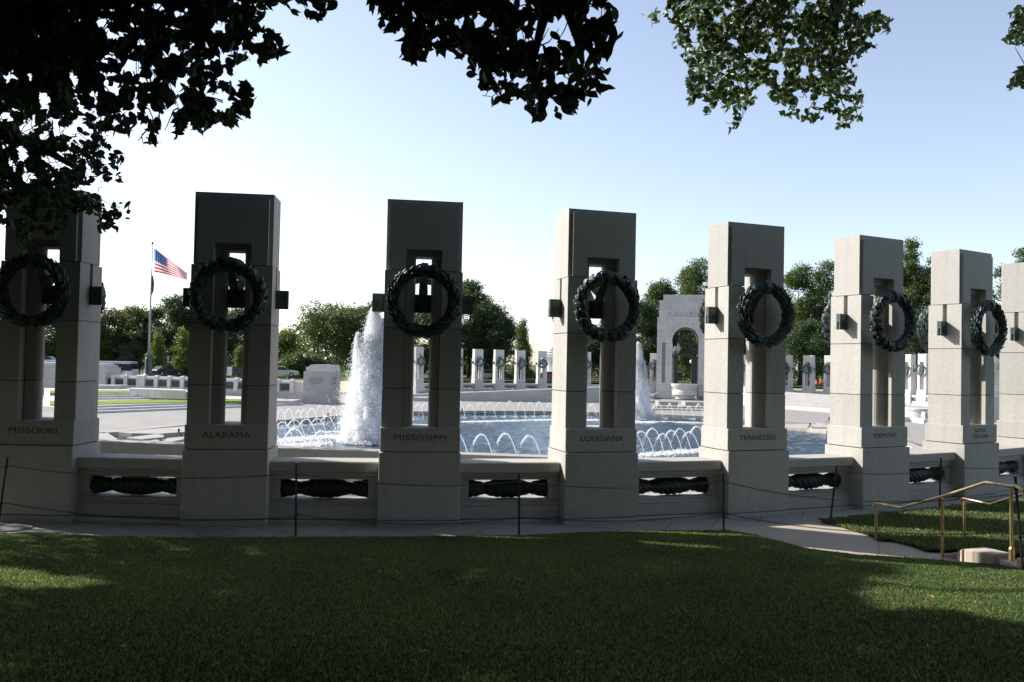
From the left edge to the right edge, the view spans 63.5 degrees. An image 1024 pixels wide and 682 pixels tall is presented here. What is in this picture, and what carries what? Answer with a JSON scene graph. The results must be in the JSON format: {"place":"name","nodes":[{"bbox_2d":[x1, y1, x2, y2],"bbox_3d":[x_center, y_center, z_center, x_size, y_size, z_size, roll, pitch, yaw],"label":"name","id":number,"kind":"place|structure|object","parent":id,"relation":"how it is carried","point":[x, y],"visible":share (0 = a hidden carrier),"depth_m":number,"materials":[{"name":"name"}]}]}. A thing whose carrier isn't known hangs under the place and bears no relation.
{"place":"outdoors","nodes":[
{"label":"outdoors","id":0,"kind":"place"},
{"bbox_2d":[140,363,829,388],"bbox_3d":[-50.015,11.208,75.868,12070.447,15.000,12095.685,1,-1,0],"label":"ground","id":1,"kind":"structure","parent":0,"point":[593,380],"depth_m":148.22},
{"bbox_2d":[44,325,56,357],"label":"broadleaf tree","id":2,"kind":"object","parent":1,"relation":"on","point":[50,347],"visible":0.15,"depth_m":157.45,"materials":[{"name":"green plant"}]},
{"bbox_2d":[46,311,118,359],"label":"broadleaf tree","id":3,"kind":"object","parent":1,"relation":"on","point":[103,327],"visible":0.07,"depth_m":163.70,"materials":[{"name":"green plant"}]},
{"bbox_2d":[44,360,138,375],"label":"bus","id":4,"kind":"object","parent":1,"relation":"on","point":[129,367],"visible":0.23,"depth_m":114.94,"materials":[{"name":"white paint"}]},
{"bbox_2d":[101,304,137,360],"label":"broadleaf tree","id":5,"kind":"object","parent":1,"relation":"on","point":[113,311],"visible":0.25,"depth_m":167.74,"materials":[{"name":"green plant"}]},
{"bbox_2d":[114,337,147,371],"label":"broadleaf tree","id":6,"kind":"object","parent":1,"relation":"on","point":[132,345],"visible":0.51,"depth_m":163.78,"materials":[{"name":"green plant"}]},
{"bbox_2d":[112,303,160,374],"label":"broadleaf tree","id":7,"kind":"object","parent":1,"relation":"on","point":[130,318],"visible":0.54,"depth_m":165.90,"materials":[{"name":"green plant"}]},
{"bbox_2d":[124,304,173,359],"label":"broadleaf tree","id":8,"kind":"object","parent":1,"relation":"on","point":[141,335],"visible":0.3,"depth_m":164.06,"materials":[{"name":"green plant"}]},
{"bbox_2d":[143,330,171,375],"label":"broadleaf tree","id":9,"kind":"object","parent":1,"relation":"on","point":[158,349],"visible":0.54,"depth_m":123.59,"materials":[{"name":"green plant"}]},
{"bbox_2d":[152,366,183,375],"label":"parked car","id":10,"kind":"object","parent":1,"relation":"on","point":[161,370],"visible":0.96,"depth_m":117.02,"materials":[{"name":"paint"}]},
{"bbox_2d":[151,291,189,361],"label":"broadleaf tree","id":11,"kind":"object","parent":1,"relation":"on","point":[176,312],"visible":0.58,"depth_m":158.32,"materials":[{"name":"green plant"}]},
{"bbox_2d":[167,325,188,376],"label":"broadleaf tree","id":12,"kind":"object","parent":1,"relation":"on","point":[179,362],"visible":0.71,"depth_m":121.39,"materials":[{"name":"green plant"}]},
{"bbox_2d":[227,308,243,376],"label":"broadleaf tree","id":13,"kind":"object","parent":1,"relation":"on","point":[234,341],"visible":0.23,"depth_m":156.40,"materials":[{"name":"green plant"}]},
{"bbox_2d":[229,345,242,378],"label":"broadleaf tree","id":14,"kind":"object","parent":1,"relation":"on","point":[237,358],"visible":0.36,"depth_m":123.47,"materials":[{"name":"green plant"}]},
{"bbox_2d":[49,323,514,374],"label":"distant woodland","id":15,"kind":"object","parent":1,"relation":"on","point":[326,352],"visible":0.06,"depth_m":170.09,"materials":[{"name":"green plant"}]},
{"bbox_2d":[278,327,312,377],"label":"broadleaf tree","id":16,"kind":"object","parent":1,"relation":"on","point":[286,336],"visible":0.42,"depth_m":148.27,"materials":[{"name":"green plant"}]},
{"bbox_2d":[278,347,328,378],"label":"broadleaf tree","id":17,"kind":"object","parent":1,"relation":"on","point":[295,362],"visible":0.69,"depth_m":138.44,"materials":[{"name":"green plant"}]},
{"bbox_2d":[291,297,381,374],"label":"broadleaf tree","id":18,"kind":"object","parent":1,"relation":"on","point":[344,324],"visible":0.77,"depth_m":124.79,"materials":[{"name":"green plant"}]},
{"bbox_2d":[414,313,466,376],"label":"broadleaf tree","id":19,"kind":"object","parent":1,"relation":"on","point":[423,318],"visible":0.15,"depth_m":137.51,"materials":[{"name":"green plant"}]},
{"bbox_2d":[461,277,495,377],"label":"broadleaf tree","id":20,"kind":"object","parent":1,"relation":"on","point":[471,288],"visible":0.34,"depth_m":141.31,"materials":[{"name":"green plant"}]},
{"bbox_2d":[461,299,528,378],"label":"broadleaf tree","id":21,"kind":"object","parent":1,"relation":"on","point":[499,329],"visible":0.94,"depth_m":136.71,"materials":[{"name":"green plant"}]},
{"bbox_2d":[505,317,535,378],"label":"broadleaf tree","id":22,"kind":"object","parent":1,"relation":"on","point":[522,334],"visible":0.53,"depth_m":127.50,"materials":[{"name":"green plant"}]},
{"bbox_2d":[588,341,599,378],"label":"broadleaf tree","id":23,"kind":"object","parent":1,"relation":"on","point":[595,347],"visible":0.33,"depth_m":147.86,"materials":[{"name":"green plant"}]},
{"bbox_2d":[636,299,658,376],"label":"broadleaf tree","id":24,"kind":"object","parent":1,"relation":"on","point":[649,314],"visible":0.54,"depth_m":133.00,"materials":[{"name":"green plant"}]},
{"bbox_2d":[638,276,692,361],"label":"broadleaf tree","id":25,"kind":"object","parent":1,"relation":"on","point":[658,291],"visible":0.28,"depth_m":139.35,"materials":[{"name":"green plant"}]},
{"bbox_2d":[675,334,696,378],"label":"broadleaf tree","id":26,"kind":"object","parent":1,"relation":"on","point":[685,359],"visible":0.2,"depth_m":134.92,"materials":[{"name":"green plant"}]},
{"bbox_2d":[673,255,708,356],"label":"broadleaf tree","id":27,"kind":"object","parent":1,"relation":"on","point":[692,279],"visible":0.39,"depth_m":144.97,"materials":[{"name":"green plant"}]},
{"bbox_2d":[591,323,823,383],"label":"distant woodland","id":28,"kind":"object","parent":1,"relation":"on","point":[597,375],"visible":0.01,"depth_m":159.19,"materials":[{"name":"green plant"}]},
{"bbox_2d":[785,315,830,378],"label":"broadleaf tree","id":29,"kind":"object","parent":1,"relation":"on","point":[810,336],"visible":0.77,"depth_m":122.50,"materials":[{"name":"green plant"}]},
{"bbox_2d":[784,260,832,384],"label":"broadleaf tree","id":30,"kind":"object","parent":1,"relation":"on","point":[798,278],"visible":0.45,"depth_m":134.59,"materials":[{"name":"green plant"}]},
{"bbox_2d":[809,258,833,353],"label":"broadleaf tree","id":31,"kind":"object","parent":1,"relation":"on","point":[826,281],"visible":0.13,"depth_m":138.07,"materials":[{"name":"green plant"}]},
{"bbox_2d":[903,236,929,313],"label":"broadleaf tree","id":32,"kind":"object","parent":1,"relation":"on","point":[912,264],"visible":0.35,"depth_m":119.40,"materials":[{"name":"green plant"}]},
{"bbox_2d":[909,256,930,313],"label":"broadleaf tree","id":33,"kind":"object","parent":1,"relation":"on","point":[924,275],"visible":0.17,"depth_m":118.28,"materials":[{"name":"green plant"}]},
{"bbox_2d":[0,473,1022,537],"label":"walkway","id":34,"kind":"structure","parent":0,"point":[158,529],"depth_m":13.38,"materials":[{"name":"grey concrete"}]},
{"bbox_2d":[0,457,8,516],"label":"chain post","id":35,"kind":"object","parent":34,"relation":"on","point":[4,480],"visible":1,"depth_m":12.53,"materials":[{"name":"black metal"}]},
{"bbox_2d":[2,502,293,520],"bbox_3d":[-5.518,2.605,12.585,4.455,0.242,0.025,1,-1,-1],"label":"chain","id":36,"kind":"object","parent":35,"relation":"attached to","point":[147,518],"visible":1,"depth_m":12.58,"materials":[{"name":"metal"}]},
{"bbox_2d":[8,465,293,478],"bbox_3d":[-5.484,2.012,12.600,4.387,0.168,0.025,1,-1,-1],"label":"chain","id":37,"kind":"object","parent":35,"relation":"attached to","point":[148,477],"visible":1,"depth_m":12.60,"materials":[{"name":"metal"}]},
{"bbox_2d":[0,523,34,531],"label":"drain cover","id":38,"kind":"object","parent":34,"relation":"on","point":[8,527],"visible":0.99,"depth_m":12.83,"materials":[{"name":"metal"}]},
{"bbox_2d":[0,189,106,521],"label":"granite pillar","id":39,"kind":"structure","parent":34,"relation":"on","point":[34,301],"depth_m":13.52,"materials":[{"name":"grey stone"}]},
{"bbox_2d":[73,453,181,523],"bbox_3d":[-6.236,2.532,13.797,1.813,1.220,0.720,1,-1,1],"label":"rope balustrade","id":40,"kind":"object","parent":34,"relation":"on","point":[136,497],"visible":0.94,"depth_m":13.56,"materials":[{"name":"stone"}]},
{"bbox_2d":[194,528,238,536],"bbox_3d":[-4.557,2.954,12.774,0.660,0.026,0.660,1,-1,0],"label":"drain cover","id":41,"kind":"object","parent":34,"relation":"on","point":[216,532],"visible":0.97,"depth_m":12.71,"materials":[{"name":"metal"}]},
{"bbox_2d":[180,191,288,525],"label":"granite pillar","id":42,"kind":"structure","parent":34,"relation":"on","point":[216,445],"depth_m":13.45,"materials":[{"name":"grey stone"}]},
{"bbox_2d":[294,463,297,536],"bbox_3d":[-3.300,2.470,12.639,0.071,1.218,0.059,1,-1,0],"label":"chain post","id":43,"kind":"object","parent":34,"relation":"on","point":[295,514],"visible":0.83,"depth_m":12.63,"materials":[{"name":"black metal"}]},
{"bbox_2d":[297,514,516,524],"bbox_3d":[-1.596,2.766,12.843,3.450,0.179,0.025,1,-1,-7],"label":"chain","id":44,"kind":"object","parent":43,"relation":"attached to","point":[404,523],"visible":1,"depth_m":12.84,"materials":[{"name":"metal"}]},
{"bbox_2d":[267,457,378,524],"bbox_3d":[-3.134,2.603,13.909,1.806,1.220,0.720,1,-1,-5],"label":"rope balustrade","id":45,"kind":"object","parent":34,"relation":"on","point":[326,498],"visible":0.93,"depth_m":13.68,"materials":[{"name":"grey stone"}]},
{"bbox_2d":[372,199,472,526],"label":"granite pillar","id":46,"kind":"structure","parent":34,"relation":"on","point":[428,454],"depth_m":13.69,"materials":[{"name":"grey stone"}]},
{"bbox_2d":[459,459,559,524],"bbox_3d":[-0.092,2.681,14.330,1.744,1.220,0.720,1,-1,-11],"label":"rope balustrade","id":47,"kind":"object","parent":34,"relation":"on","point":[499,502],"visible":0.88,"depth_m":14.12,"materials":[{"name":"grey stone"}]},
{"bbox_2d":[548,208,641,524],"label":"granite pillar","id":48,"kind":"structure","parent":34,"relation":"on","point":[603,454],"depth_m":14.29,"materials":[{"name":"grey stone"}]},
{"bbox_2d":[637,457,722,519],"bbox_3d":[2.873,2.768,15.092,1.794,1.220,0.720,2,-2,-18],"label":"rope balustrade","id":49,"kind":"object","parent":34,"relation":"on","point":[666,502],"visible":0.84,"depth_m":14.92,"materials":[{"name":"grey stone"}]},
{"bbox_2d":[698,221,795,517],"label":"granite pillar","id":50,"kind":"structure","parent":34,"relation":"on","point":[759,318],"depth_m":15.28,"materials":[{"name":"grey stone"}]},
{"bbox_2d":[787,454,854,512],"bbox_3d":[5.762,2.864,16.165,1.777,1.220,0.720,2,-2,-23],"label":"rope balustrade","id":51,"kind":"object","parent":34,"relation":"on","point":[806,479],"visible":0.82,"depth_m":16.02,"materials":[{"name":"grey stone"}]},
{"bbox_2d":[821,235,917,509],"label":"granite pillar","id":52,"kind":"structure","parent":34,"relation":"on","point":[868,321],"depth_m":16.47,"materials":[{"name":"grey stone"}]},
{"bbox_2d":[907,450,957,503],"bbox_3d":[8.550,2.968,17.534,1.848,1.220,0.720,2,-2,-29],"label":"rope balustrade","id":53,"kind":"object","parent":34,"relation":"on","point":[922,486],"visible":0.56,"depth_m":17.44,"materials":[{"name":"grey stone"}]},
{"bbox_2d":[917,249,1007,498],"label":"granite pillar","id":54,"kind":"structure","parent":34,"relation":"on","point":[961,341],"depth_m":18.02,"materials":[{"name":"grey stone"}]},
{"bbox_2d":[960,493,1021,536],"bbox_3d":[7.476,2.567,12.369,0.171,1.269,2.037,2,-2,-17],"label":"handrail","id":55,"kind":"object","parent":34,"relation":"on","point":[962,502],"visible":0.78,"depth_m":13.07,"materials":[{"name":"gold metal"}]},
{"bbox_2d":[994,262,1023,475],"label":"granite pillar","id":56,"kind":"structure","parent":34,"relation":"on","point":[1010,421],"depth_m":19.85,"materials":[{"name":"grey stone"}]},
{"bbox_2d":[998,445,1023,493],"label":"rope balustrade","id":57,"kind":"object","parent":34,"relation":"on","point":[1010,456],"visible":0.38,"depth_m":19.21,"materials":[{"name":"grey stone"}]},
{"bbox_2d":[0,497,1023,681],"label":"lawn","id":58,"kind":"structure","parent":0,"point":[992,566],"depth_m":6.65,"materials":[{"name":"plant"}]},
{"bbox_2d":[0,0,337,251],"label":"overhanging tree","id":59,"kind":"object","parent":58,"relation":"on","point":[58,50],"visible":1,"depth_m":6.46,"materials":[{"name":"green plant"}]},
{"bbox_2d":[366,0,623,123],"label":"overhanging tree","id":60,"kind":"object","parent":58,"relation":"on","point":[485,50],"visible":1,"depth_m":5.63,"materials":[{"name":"green plant"}]},
{"bbox_2d":[641,0,1023,134],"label":"overhanging tree","id":61,"kind":"object","parent":58,"relation":"on","point":[811,22],"visible":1,"depth_m":9.91,"materials":[{"name":"green plant"}]},
{"bbox_2d":[944,547,1007,563],"bbox_3d":[6.400,3.105,11.590,0.319,0.470,1.011,2,-2,-23],"label":"stone cheek","id":62,"kind":"object","parent":58,"relation":"on","point":[984,555],"visible":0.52,"depth_m":11.33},
{"bbox_2d":[1013,476,1023,568],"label":"chain post","id":63,"kind":"object","parent":58,"relation":"on","point":[1020,536],"visible":0.91,"depth_m":10.34,"materials":[{"name":"metal"}]},
{"bbox_2d":[725,481,1014,502],"bbox_3d":[4.925,2.157,12.101,0.025,0.473,4.477,2,-2,-38],"label":"chain","id":64,"kind":"object","parent":63,"relation":"attached to","point":[871,501],"visible":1,"depth_m":11.82,"materials":[{"name":"metal"}]},
{"bbox_2d":[727,514,1017,534],"bbox_3d":[4.941,2.640,12.089,0.025,0.480,4.497,2,-2,-39],"label":"chain","id":65,"kind":"object","parent":63,"relation":"hanging from","point":[877,532],"visible":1,"depth_m":11.74,"materials":[{"name":"metal"}]},
{"bbox_2d":[0,0,1023,446],"label":"sky","id":66,"kind":"structure","parent":0,"point":[340,126],"materials":[{"name":"blue"}]},
{"bbox_2d":[115,413,920,457],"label":"water","id":67,"kind":"structure","parent":0,"point":[801,443],"depth_m":51.42,"materials":[{"name":"blue liquid"}]},
{"bbox_2d":[118,426,184,441],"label":"pool corner platforms","id":68,"kind":"object","parent":67,"relation":"in","point":[163,434],"visible":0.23,"depth_m":44.06,"materials":[{"name":"stone"}]},
{"bbox_2d":[296,307,418,445],"bbox_3d":[-7.613,1.748,44.882,8.289,7.517,6.962,1,-1,0],"label":"fountain jet","id":69,"kind":"object","parent":67,"relation":"on","point":[365,393],"visible":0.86,"depth_m":44.41,"materials":[{"name":"liquid"}]},
{"bbox_2d":[277,419,702,456],"bbox_3d":[3.091,5.795,51.474,22.302,0.156,39.102,0,-2,36],"label":"foam","id":70,"kind":"object","parent":67,"relation":"on","point":[331,436],"visible":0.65,"depth_m":44.52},
{"bbox_2d":[594,341,668,420],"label":"fountain jet","id":71,"kind":"object","parent":67,"relation":"on","point":[641,401],"visible":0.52,"depth_m":67.50,"materials":[{"name":"liquid"}]},
{"bbox_2d":[785,424,826,433],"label":"pool corner platforms","id":72,"kind":"object","parent":67,"relation":"in","point":[819,428],"visible":0.29,"depth_m":58.44,"materials":[{"name":"stone"}]},
{"bbox_2d":[42,392,996,444],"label":"plaza pavement","id":73,"kind":"structure","parent":0,"point":[132,420],"depth_m":65.92,"materials":[{"name":"stone"}]},
{"bbox_2d":[43,362,120,394],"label":"stepped end block","id":74,"kind":"structure","parent":73,"relation":"on","point":[105,371],"depth_m":83.13,"materials":[{"name":"stone"}]},
{"bbox_2d":[143,242,153,375],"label":"flagpole","id":75,"kind":"object","parent":73,"relation":"on","point":[148,363],"visible":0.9,"depth_m":85.91,"materials":[{"name":"grey metal"}]},
{"bbox_2d":[154,248,186,279],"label":"flag","id":76,"kind":"object","parent":75,"relation":"attached to","point":[163,264],"visible":1,"depth_m":86.25,"materials":[{"name":"fabric"}]},
{"bbox_2d":[42,388,299,412],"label":"entrance steps","id":77,"kind":"structure","parent":73,"relation":"on","point":[108,408],"depth_m":64.53,"materials":[{"name":"grey stone"}]},
{"bbox_2d":[50,399,240,405],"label":"lawn panel","id":78,"kind":"structure","parent":77,"relation":"on","point":[107,402],"depth_m":65.97,"materials":[{"name":"green plant"}]},
{"bbox_2d":[129,388,185,399],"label":"stone wall","id":79,"kind":"structure","parent":77,"relation":"on","point":[160,393],"depth_m":69.86,"materials":[{"name":"grey stone"}]},
{"bbox_2d":[108,374,302,402],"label":"relief wall","id":80,"kind":"structure","parent":73,"relation":"on","point":[290,389],"depth_m":81.16,"materials":[{"name":"stone"}]},
{"bbox_2d":[303,365,340,404],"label":"inscribed stone block","id":81,"kind":"structure","parent":73,"relation":"on","point":[321,382],"depth_m":76.03,"materials":[{"name":"stone"}]},
{"bbox_2d":[98,439,658,458],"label":"ramp parapet","id":82,"kind":"structure","parent":73,"relation":"on","point":[115,446],"depth_m":19.13,"materials":[{"name":"stone"}]},
{"bbox_2d":[413,386,649,401],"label":"ramp wall","id":83,"kind":"structure","parent":73,"relation":"on","point":[536,395],"depth_m":89.09,"materials":[{"name":"stone"}]},
{"bbox_2d":[650,401,703,410],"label":"cascade steps","id":84,"kind":"structure","parent":73,"relation":"on","point":[674,405],"depth_m":80.92,"materials":[{"name":"stone"}]},
{"bbox_2d":[742,386,927,418],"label":"ramp wall","id":85,"kind":"structure","parent":73,"relation":"on","point":[807,400],"depth_m":83.08,"materials":[{"name":"stone"}]},
{"bbox_2d":[743,402,927,423],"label":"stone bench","id":86,"kind":"object","parent":73,"relation":"on","point":[920,420],"visible":0.1,"depth_m":81.24,"materials":[{"name":"white stone"}]},
{"bbox_2d":[905,308,927,389],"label":"broadleaf tree","id":87,"kind":"object","parent":73,"relation":"on","point":[915,348],"visible":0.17,"depth_m":106.45,"materials":[{"name":"green plant"}]},
{"bbox_2d":[905,407,927,421],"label":"rounded ramp end","id":88,"kind":"structure","parent":73,"relation":"on","point":[912,413],"depth_m":67.53,"materials":[{"name":"white stone"}]},
{"bbox_2d":[419,391,927,407],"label":"walk","id":89,"kind":"structure","parent":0,"point":[651,394],"depth_m":102.02,"materials":[{"name":"stone"}]},
{"bbox_2d":[413,347,424,393],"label":"granite pillar","id":90,"kind":"structure","parent":89,"relation":"on","point":[418,379],"depth_m":98.52,"materials":[{"name":"grey stone"}]},
{"bbox_2d":[471,349,483,390],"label":"granite pillar","id":91,"kind":"structure","parent":89,"relation":"on","point":[478,382],"depth_m":106.59,"materials":[{"name":"grey stone"}]},
{"bbox_2d":[492,350,504,390],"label":"granite pillar","id":92,"kind":"structure","parent":89,"relation":"on","point":[497,362],"depth_m":108.06,"materials":[{"name":"grey stone"}]},
{"bbox_2d":[514,350,525,389],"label":"granite pillar","id":93,"kind":"structure","parent":89,"relation":"on","point":[521,384],"depth_m":109.58,"materials":[{"name":"grey stone"}]},
{"bbox_2d":[536,351,547,388],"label":"granite pillar","id":94,"kind":"structure","parent":89,"relation":"on","point":[541,383],"depth_m":110.58,"materials":[{"name":"grey stone"}]},
{"bbox_2d":[648,353,656,393],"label":"granite pillar","id":95,"kind":"structure","parent":89,"relation":"on","point":[653,357],"depth_m":111.64,"materials":[{"name":"grey stone"}]},
{"bbox_2d":[655,295,704,398],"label":"memorial pavilion","id":96,"kind":"structure","parent":89,"relation":"on","point":[677,313],"depth_m":104.03,"materials":[{"name":"grey stone"}]},
{"bbox_2d":[785,355,793,391],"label":"granite pillar","id":97,"kind":"structure","parent":89,"relation":"on","point":[789,371],"depth_m":104.42,"materials":[{"name":"grey stone"}]},
{"bbox_2d":[802,355,815,393],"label":"granite pillar","id":98,"kind":"structure","parent":89,"relation":"on","point":[807,369],"depth_m":102.20,"materials":[{"name":"grey stone"}]},
{"bbox_2d":[823,355,829,394],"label":"granite pillar","id":99,"kind":"structure","parent":89,"relation":"on","point":[826,371],"depth_m":99.98,"materials":[{"name":"grey stone"}]},
{"bbox_2d":[904,354,916,404],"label":"granite pillar","id":100,"kind":"structure","parent":89,"relation":"on","point":[910,375],"depth_m":89.20,"materials":[{"name":"grey stone"}]},
{"bbox_2d":[915,354,927,405],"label":"granite pillar","id":101,"kind":"structure","parent":89,"relation":"on","point":[921,369],"depth_m":87.30,"materials":[{"name":"grey stone"}]},
{"bbox_2d":[994,356,999,395],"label":"granite pillar","id":102,"kind":"structure","parent":89,"relation":"on","point":[996,375],"depth_m":75.34,"materials":[{"name":"grey stone"}]},
{"bbox_2d":[729,521,1016,560],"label":"path","id":103,"kind":"structure","parent":0,"point":[841,541],"depth_m":13.07,"materials":[{"name":"concrete"}]},
{"bbox_2d":[872,481,1023,561],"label":"handrail","id":104,"kind":"object","parent":103,"relation":"on","point":[1011,553],"visible":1,"depth_m":11.53,"materials":[{"name":"gold metal"}]},
{"bbox_2d":[817,498,1023,557],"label":"lawn beside path","id":105,"kind":"structure","parent":0,"point":[953,550],"depth_m":13.65,"materials":[{"name":"plant"}]},
{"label":"pool floor","id":106,"kind":"structure","parent":0,"visible":0},
{"bbox_2d":[99,410,922,449],"bbox_3d":[2.873,5.825,50.505,39.854,0.570,48.148,0,-2,32],"label":"pool coping","id":107,"kind":"object","parent":106,"relation":"on","point":[115,433],"visible":0.19,"depth_m":63.94,"materials":[{"name":"stone"}]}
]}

